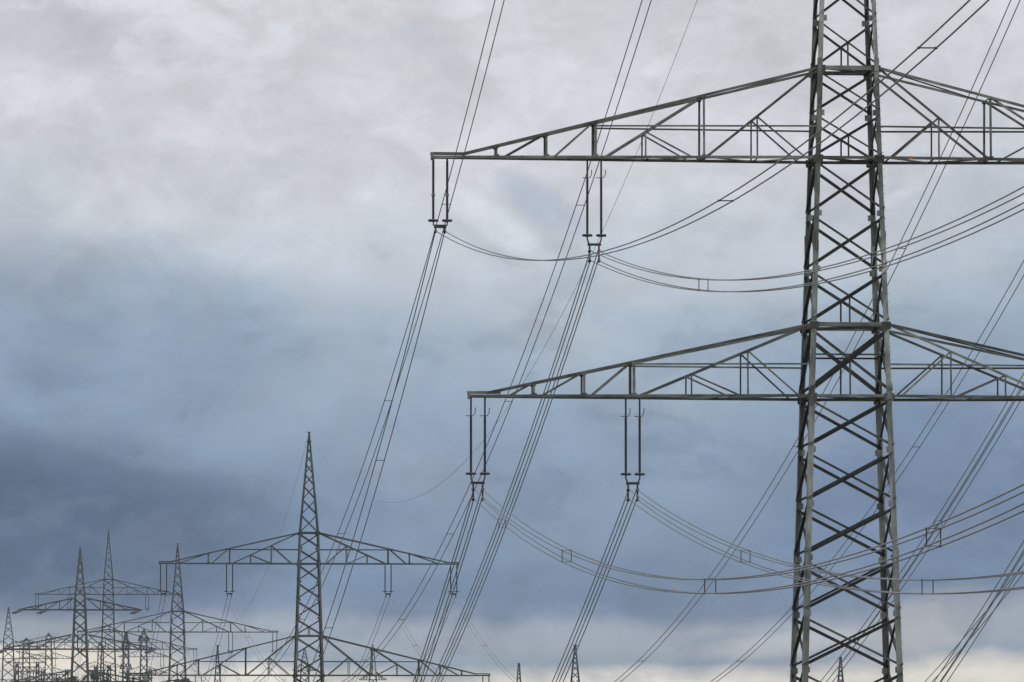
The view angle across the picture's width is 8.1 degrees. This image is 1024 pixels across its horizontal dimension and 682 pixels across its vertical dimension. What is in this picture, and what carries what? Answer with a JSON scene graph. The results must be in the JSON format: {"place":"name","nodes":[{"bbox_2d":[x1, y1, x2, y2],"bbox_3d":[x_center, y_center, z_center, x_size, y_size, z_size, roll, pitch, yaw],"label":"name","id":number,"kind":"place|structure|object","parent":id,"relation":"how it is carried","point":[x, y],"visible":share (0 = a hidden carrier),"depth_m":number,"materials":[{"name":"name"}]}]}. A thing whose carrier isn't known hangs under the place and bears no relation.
{"place":"outdoors","nodes":[
{"label":"outdoors","id":0,"kind":"place"},
{"bbox_2d":[0,0,1023,681],"label":"sky","id":1,"kind":"structure","parent":0,"point":[216,233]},
{"bbox_3d":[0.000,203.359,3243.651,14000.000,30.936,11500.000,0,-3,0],"label":"ground","id":2,"kind":"structure","parent":0,"visible":0},
{"bbox_2d":[4,638,48,680],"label":"lattice pylon","id":3,"kind":"object","parent":2,"relation":"on","point":[29,662],"visible":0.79,"depth_m":2846.78,"materials":[{"name":"grey metal"}]},
{"bbox_2d":[14,662,40,680],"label":"portal gantry","id":4,"kind":"object","parent":2,"relation":"on","point":[27,671],"visible":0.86,"depth_m":2247.44,"materials":[{"name":"metal"}]},
{"bbox_2d":[0,607,56,681],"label":"lattice pylon","id":5,"kind":"object","parent":2,"relation":"on","point":[3,660],"visible":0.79,"depth_m":2417.20,"materials":[{"name":"grey metal"}]},
{"bbox_2d":[21,633,70,680],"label":"lattice pylon","id":6,"kind":"object","parent":2,"relation":"on","point":[51,669],"visible":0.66,"depth_m":2996.68,"materials":[{"name":"grey metal"}]},
{"bbox_2d":[39,669,69,680],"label":"portal gantry","id":7,"kind":"object","parent":2,"relation":"on","point":[43,673],"visible":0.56,"depth_m":2147.42,"materials":[{"name":"metal"}]},
{"bbox_2d":[52,675,60,681],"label":"tree","id":8,"kind":"object","parent":2,"relation":"on","point":[57,680],"visible":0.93,"depth_m":1956.62,"materials":[{"name":"green plant"}]},
{"bbox_2d":[60,675,79,681],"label":"tree","id":9,"kind":"object","parent":2,"relation":"on","point":[71,679],"visible":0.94,"depth_m":1927.72,"materials":[{"name":"green plant"}]},
{"bbox_2d":[2,547,156,681],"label":"lattice pylon","id":10,"kind":"object","parent":2,"relation":"on","point":[84,610],"visible":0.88,"depth_m":2017.61,"materials":[{"name":"grey metal"}]},
{"bbox_2d":[81,670,101,681],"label":"tree","id":11,"kind":"object","parent":2,"relation":"on","point":[93,675],"visible":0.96,"depth_m":1897.43,"materials":[{"name":"green plant"}]},
{"bbox_2d":[76,641,120,680],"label":"lattice pylon","id":12,"kind":"object","parent":2,"relation":"on","point":[98,651],"visible":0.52,"depth_m":3096.47,"materials":[{"name":"grey metal"}]},
{"bbox_2d":[94,665,111,680],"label":"portal gantry","id":13,"kind":"object","parent":2,"relation":"on","point":[107,670],"visible":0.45,"depth_m":2247.40,"materials":[{"name":"metal"}]},
{"bbox_2d":[19,530,196,681],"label":"lattice pylon","id":14,"kind":"object","parent":2,"relation":"on","point":[113,622],"visible":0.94,"depth_m":1630.55,"materials":[{"name":"metal"}]},
{"bbox_2d":[18,649,22,663],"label":"insulator string","id":15,"kind":"object","parent":14,"relation":"hanging from","point":[19,656],"visible":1,"depth_m":1628.98,"materials":[{"name":"ceramic"}]},
{"bbox_2d":[35,595,38,609],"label":"insulator string","id":16,"kind":"object","parent":14,"relation":"hanging from","point":[35,602],"visible":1,"depth_m":1629.99,"materials":[{"name":"ceramic"}]},
{"bbox_2d":[36,616,80,680],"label":"conductor bundle","id":17,"kind":"object","parent":16,"relation":"hanging from","point":[42,660],"visible":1,"depth_m":1553.40,"materials":[{"name":"metal"}]},
{"bbox_2d":[51,649,56,667],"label":"insulator string","id":18,"kind":"object","parent":14,"relation":"hanging from","point":[52,665],"visible":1,"depth_m":1629.57,"materials":[{"name":"ceramic"}]},
{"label":"insulator string","id":19,"kind":"object","parent":14,"relation":"hanging from","visible":0},
{"bbox_2d":[146,611,231,680],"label":"conductor bundle","id":20,"kind":"object","parent":19,"relation":"hanging from","point":[156,657],"visible":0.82,"depth_m":1566.43,"materials":[{"name":"metal"}]},
{"bbox_2d":[120,633,131,680],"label":"lattice pylon","id":21,"kind":"object","parent":2,"relation":"on","point":[123,667],"visible":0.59,"depth_m":2297.03,"materials":[{"name":"grey metal"}]},
{"bbox_2d":[126,669,152,681],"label":"portal gantry","id":22,"kind":"object","parent":2,"relation":"on","point":[149,677],"visible":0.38,"depth_m":2347.21,"materials":[{"name":"metal"}]},
{"bbox_2d":[118,629,168,680],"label":"lattice pylon","id":23,"kind":"object","parent":2,"relation":"on","point":[146,655],"visible":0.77,"depth_m":2696.89,"materials":[{"name":"grey metal"}]},
{"bbox_2d":[77,543,277,681],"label":"lattice pylon","id":24,"kind":"object","parent":2,"relation":"on","point":[183,631],"visible":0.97,"depth_m":1192.54,"materials":[{"name":"metal"}]},
{"bbox_2d":[121,632,127,653],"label":"insulator string","id":25,"kind":"object","parent":24,"relation":"hanging from","point":[126,643],"visible":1,"depth_m":1192.39,"materials":[{"name":"ceramic"}]},
{"bbox_2d":[123,599,230,681],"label":"conductor bundle","id":26,"kind":"object","parent":25,"relation":"hanging from","point":[214,647],"visible":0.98,"depth_m":832.16,"materials":[{"name":"metal"}]},
{"bbox_2d":[227,632,232,653],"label":"insulator string","id":27,"kind":"object","parent":24,"relation":"hanging from","point":[228,650],"visible":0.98,"depth_m":1193.83,"materials":[{"name":"ceramic"}]},
{"bbox_2d":[229,597,389,681],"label":"conductor bundle","id":28,"kind":"object","parent":27,"relation":"hanging from","point":[365,650],"visible":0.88,"depth_m":832.08,"materials":[{"name":"metal"}]},
{"bbox_2d":[271,633,276,652],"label":"insulator string","id":29,"kind":"object","parent":24,"relation":"hanging from","point":[272,643],"visible":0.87,"depth_m":1194.45,"materials":[{"name":"ceramic"}]},
{"bbox_2d":[274,597,455,681],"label":"conductor bundle","id":30,"kind":"object","parent":29,"relation":"hanging from","point":[427,652],"visible":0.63,"depth_m":832.51,"materials":[{"name":"metal"}]},
{"bbox_2d":[214,645,220,681],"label":"lattice pylon","id":31,"kind":"object","parent":2,"relation":"on","point":[215,680],"visible":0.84,"depth_m":2696.81,"materials":[{"name":"grey metal"}]},
{"bbox_2d":[293,649,314,681],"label":"lattice pylon","id":32,"kind":"object","parent":2,"relation":"on","point":[301,665],"visible":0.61,"depth_m":2497.02,"materials":[{"name":"grey metal"}]},
{"bbox_2d":[127,432,489,681],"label":"lattice pylon","id":33,"kind":"object","parent":2,"relation":"on","point":[318,564],"visible":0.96,"depth_m":799.07,"materials":[{"name":"metal"}]},
{"bbox_2d":[158,564,168,596],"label":"insulator string","id":34,"kind":"object","parent":33,"relation":"hanging from","point":[160,591],"visible":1,"depth_m":798.44,"materials":[{"name":"ceramic"}]},
{"bbox_2d":[79,599,164,680],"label":"conductor bundle","id":35,"kind":"object","parent":34,"relation":"hanging from","point":[151,645],"visible":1,"depth_m":830.18,"materials":[{"name":"metal"}]},
{"bbox_2d":[161,0,504,681],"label":"conductor bundle","id":36,"kind":"object","parent":34,"relation":"hanging from","point":[398,354],"visible":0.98,"depth_m":423.45,"materials":[{"name":"metal"}]},
{"bbox_2d":[224,564,234,596],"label":"insulator string","id":37,"kind":"object","parent":33,"relation":"hanging from","point":[226,591],"visible":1,"depth_m":799.03,"materials":[{"name":"ceramic"}]},
{"bbox_2d":[228,0,651,681],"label":"conductor bundle","id":38,"kind":"object","parent":37,"relation":"hanging from","point":[516,370],"visible":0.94,"depth_m":423.55,"materials":[{"name":"metal"}]},
{"bbox_2d":[178,438,307,625],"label":"earth wire","id":39,"kind":"object","parent":33,"relation":"attached to","point":[275,547],"visible":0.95,"depth_m":873.61,"materials":[{"name":"grey metal"}]},
{"bbox_2d":[383,564,392,596],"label":"insulator string","id":40,"kind":"object","parent":33,"relation":"hanging from","point":[385,581],"visible":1,"depth_m":800.53,"materials":[{"name":"ceramic"}]},
{"bbox_2d":[386,0,1019,681],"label":"conductor bundle","id":41,"kind":"object","parent":40,"relation":"hanging from","point":[830,378],"visible":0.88,"depth_m":414.17,"materials":[{"name":"metal"}]},
{"bbox_2d":[448,565,458,596],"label":"insulator string","id":42,"kind":"object","parent":33,"relation":"hanging from","point":[456,584],"visible":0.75,"depth_m":801.08,"materials":[{"name":"metal"}]},
{"bbox_2d":[452,260,1023,681],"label":"conductor bundle","id":43,"kind":"object","parent":42,"relation":"hanging from","point":[868,510],"visible":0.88,"depth_m":449.90,"materials":[{"name":"metal"}]},
{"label":"insulator string","id":44,"kind":"object","parent":33,"relation":"hanging from","visible":0},
{"bbox_2d":[925,565,1023,681],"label":"conductor bundle","id":45,"kind":"object","parent":44,"relation":"hanging from","point":[973,628],"visible":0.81,"depth_m":439.11,"materials":[{"name":"metal"}]},
{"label":"insulator string","id":46,"kind":"object","parent":33,"relation":"hanging from","visible":0},
{"bbox_2d":[821,373,1023,681],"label":"conductor bundle","id":47,"kind":"object","parent":46,"relation":"hanging from","point":[954,499],"visible":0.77,"depth_m":398.28,"materials":[{"name":"metal"}]},
{"bbox_2d":[934,540,1023,681],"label":"conductor bundle","id":48,"kind":"object","parent":46,"relation":"hanging from","point":[971,635],"visible":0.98,"depth_m":374.04,"materials":[{"name":"grey metal"}]},
{"bbox_2d":[359,645,386,681],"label":"lattice pylon","id":49,"kind":"object","parent":2,"relation":"on","point":[376,679],"visible":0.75,"depth_m":2297.35,"materials":[{"name":"grey metal"}]},
{"bbox_2d":[516,663,520,681],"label":"lattice pylon","id":50,"kind":"object","parent":2,"relation":"on","point":[518,670],"visible":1,"depth_m":2596.97,"materials":[{"name":"grey metal"}]},
{"bbox_2d":[570,645,579,681],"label":"lattice pylon","id":51,"kind":"object","parent":2,"relation":"on","point":[577,667],"visible":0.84,"depth_m":1897.89,"materials":[{"name":"grey metal"}]},
{"bbox_2d":[430,0,1023,681],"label":"lattice pylon","id":52,"kind":"object","parent":2,"relation":"on","point":[882,332],"visible":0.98,"depth_m":348.98,"materials":[{"name":"metal"}]},
{"bbox_2d":[428,158,452,232],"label":"insulator string","id":53,"kind":"object","parent":52,"relation":"hanging from","point":[433,220],"visible":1,"depth_m":348.34,"materials":[{"name":"ceramic"}]},
{"bbox_2d":[306,233,444,681],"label":"conductor bundle","id":54,"kind":"object","parent":53,"relation":"hanging from","point":[379,447],"visible":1,"depth_m":387.23,"materials":[{"name":"metal"}]},
{"bbox_2d":[436,0,988,260],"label":"conductor bundle","id":55,"kind":"object","parent":53,"relation":"hanging from","point":[905,59],"visible":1,"depth_m":211.65,"materials":[{"name":"metal"}]},
{"bbox_2d":[466,397,489,500],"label":"insulator string","id":56,"kind":"object","parent":52,"relation":"hanging from","point":[471,473],"visible":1,"depth_m":347.77,"materials":[{"name":"ceramic"}]},
{"bbox_2d":[413,491,481,681],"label":"conductor bundle","id":57,"kind":"object","parent":56,"relation":"hanging from","point":[446,588],"visible":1,"depth_m":365.47,"materials":[{"name":"grey metal"}]},
{"bbox_2d":[474,483,1023,593],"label":"conductor bundle","id":58,"kind":"object","parent":56,"relation":"hanging from","point":[765,575],"visible":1,"depth_m":221.94,"materials":[{"name":"metal"}]},
{"bbox_2d":[311,2,696,502],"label":"earth wire","id":59,"kind":"object","parent":52,"relation":"attached to","point":[567,303],"visible":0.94,"depth_m":496.87,"materials":[{"name":"grey metal"}]},
{"bbox_2d":[582,159,606,262],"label":"insulator string","id":60,"kind":"object","parent":52,"relation":"hanging from","point":[587,235],"visible":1,"depth_m":348.92,"materials":[{"name":"ceramic"}]},
{"bbox_2d":[431,251,597,681],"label":"conductor bundle","id":61,"kind":"object","parent":60,"relation":"hanging from","point":[521,464],"visible":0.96,"depth_m":386.98,"materials":[{"name":"metal"}]},
{"bbox_2d":[590,186,1023,291],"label":"conductor bundle","id":62,"kind":"object","parent":60,"relation":"hanging from","point":[777,276],"visible":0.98,"depth_m":253.57,"materials":[{"name":"metal"}]},
{"bbox_2d":[621,398,644,501],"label":"insulator string","id":63,"kind":"object","parent":52,"relation":"hanging from","point":[639,474],"visible":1,"depth_m":348.40,"materials":[{"name":"metal"}]},
{"bbox_2d":[552,491,635,681],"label":"conductor bundle","id":64,"kind":"object","parent":63,"relation":"hanging from","point":[594,588],"visible":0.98,"depth_m":366.37,"materials":[{"name":"grey metal"}]},
{"bbox_2d":[629,489,1023,594],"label":"conductor bundle","id":65,"kind":"object","parent":63,"relation":"hanging from","point":[963,578],"visible":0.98,"depth_m":274.97,"materials":[{"name":"metal"}]},
{"bbox_2d":[837,657,843,681],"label":"lattice pylon","id":66,"kind":"object","parent":2,"relation":"on","point":[839,670],"visible":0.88,"depth_m":2397.21,"materials":[{"name":"grey metal"}]},
{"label":"insulator string","id":67,"kind":"object","parent":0,"visible":0},
{"bbox_2d":[68,610,125,681],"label":"conductor bundle","id":68,"kind":"object","parent":67,"relation":"hanging from","point":[75,655],"visible":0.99,"depth_m":1564.23,"materials":[{"name":"metal"}]},
{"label":"insulator string","id":69,"kind":"object","parent":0,"visible":0},
{"bbox_2d":[180,615,275,680],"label":"conductor bundle","id":70,"kind":"object","parent":69,"relation":"hanging from","point":[191,663],"visible":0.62,"depth_m":1559.96,"materials":[{"name":"metal"}]}
]}

